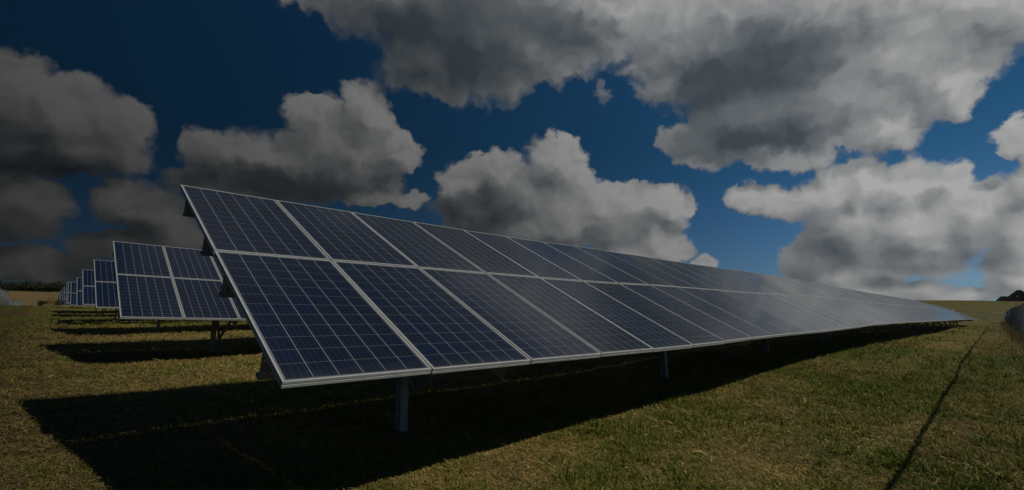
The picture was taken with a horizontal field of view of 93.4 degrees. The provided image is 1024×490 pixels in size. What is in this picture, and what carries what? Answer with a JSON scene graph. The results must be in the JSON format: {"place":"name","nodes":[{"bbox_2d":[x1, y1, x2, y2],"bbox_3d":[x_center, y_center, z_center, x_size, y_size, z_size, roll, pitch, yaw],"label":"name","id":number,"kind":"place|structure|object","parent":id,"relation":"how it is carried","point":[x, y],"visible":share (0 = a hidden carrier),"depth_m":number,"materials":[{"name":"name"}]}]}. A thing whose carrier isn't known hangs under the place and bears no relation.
{"place":"outdoors","nodes":[
{"label":"outdoors","id":0,"kind":"place"},
{"bbox_2d":[0,290,1023,489],"bbox_3d":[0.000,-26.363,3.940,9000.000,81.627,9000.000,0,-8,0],"label":"ground","id":1,"kind":"structure","parent":0,"point":[958,306],"depth_m":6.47,"materials":[{"name":"green plant"}]},
{"bbox_2d":[0,288,49,305],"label":"wire fence","id":2,"kind":"object","parent":1,"relation":"on","point":[12,302],"visible":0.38,"depth_m":70.09,"materials":[{"name":"grey metal"}]},
{"bbox_2d":[0,280,66,291],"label":"wood","id":3,"kind":"object","parent":1,"relation":"on","point":[27,285],"visible":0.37,"depth_m":414.90,"materials":[{"name":"green plant"}]},
{"bbox_2d":[37,300,47,305],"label":"shrub","id":4,"kind":"object","parent":1,"relation":"on","point":[40,303],"visible":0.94,"depth_m":69.63,"materials":[{"name":"green plant"}]},
{"bbox_2d":[41,298,64,305],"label":"shrub","id":5,"kind":"object","parent":1,"relation":"on","point":[55,302],"visible":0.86,"depth_m":71.86,"materials":[{"name":"green plant"}]},
{"bbox_2d":[59,293,74,305],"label":"solar array","id":6,"kind":"object","parent":1,"relation":"on","point":[65,302],"visible":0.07,"depth_m":83.11,"materials":[{"name":"glass"}]},
{"bbox_2d":[67,282,98,312],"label":"solar array","id":7,"kind":"object","parent":1,"relation":"on","point":[69,289],"visible":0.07,"depth_m":41.09,"materials":[{"name":"glass"}]},
{"bbox_2d":[70,282,105,315],"bbox_3d":[-30.055,4.559,38.701,8.082,2.968,3.503,8,-12,-44],"label":"solar array","id":8,"kind":"object","parent":1,"relation":"on","point":[73,299],"visible":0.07,"depth_m":36.19,"materials":[{"name":"glass"}]},
{"bbox_2d":[76,277,118,320],"bbox_3d":[-22.461,3.898,32.281,10.106,3.091,3.505,8,-12,-44],"label":"solar array","id":9,"kind":"object","parent":1,"relation":"on","point":[79,290],"visible":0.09,"depth_m":28.97,"materials":[{"name":"glass"}]},
{"bbox_2d":[82,270,130,323],"bbox_3d":[-16.423,3.230,27.408,12.130,3.106,3.505,8,-12,-44],"label":"solar array","id":10,"kind":"object","parent":1,"relation":"on","point":[88,285],"visible":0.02,"depth_m":23.35,"materials":[{"name":"glass"}]},
{"bbox_2d":[93,260,163,331],"bbox_3d":[-9.531,2.631,21.660,14.154,3.085,3.505,8,-12,-44],"label":"solar array","id":11,"kind":"object","parent":1,"relation":"on","point":[106,295],"visible":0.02,"depth_m":16.94,"materials":[{"name":"glass"}]},
{"bbox_2d":[112,241,246,351],"bbox_3d":[-3.459,1.944,15.149,14.155,3.020,3.506,8,-12,-44],"label":"solar array","id":12,"kind":"object","parent":1,"relation":"on","point":[163,282],"visible":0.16,"depth_m":10.75,"materials":[{"name":"glass"}]},
{"bbox_2d":[180,185,970,434],"bbox_3d":[22.774,4.243,28.509,70.840,3.222,3.507,8,-12,-44],"label":"solar array","id":13,"kind":"object","parent":1,"relation":"on","point":[322,295],"visible":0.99,"depth_m":5.29,"materials":[{"name":"glass"}]},
{"bbox_2d":[930,304,976,325],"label":"solar array","id":14,"kind":"object","parent":1,"relation":"on","point":[957,313],"visible":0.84,"depth_m":58.61,"materials":[{"name":"glass"}]},
{"bbox_2d":[996,290,1023,300],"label":"trees","id":15,"kind":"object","parent":1,"relation":"on","point":[1017,295],"depth_m":214.74,"materials":[{"name":"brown plant"}]},
{"bbox_2d":[1000,321,1023,358],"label":"weeds","id":16,"kind":"object","parent":1,"relation":"on","point":[1018,337],"visible":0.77,"depth_m":29.06,"materials":[{"name":"green plant"}]},
{"bbox_2d":[1004,303,1023,333],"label":"wire fence","id":17,"kind":"object","parent":1,"relation":"on","point":[1014,317],"visible":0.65,"depth_m":35.45,"materials":[{"name":"grey metal"}]},
{"bbox_2d":[0,0,1023,300],"label":"sky","id":18,"kind":"structure","parent":0,"point":[871,146],"materials":[{"name":"blue"}]}
]}

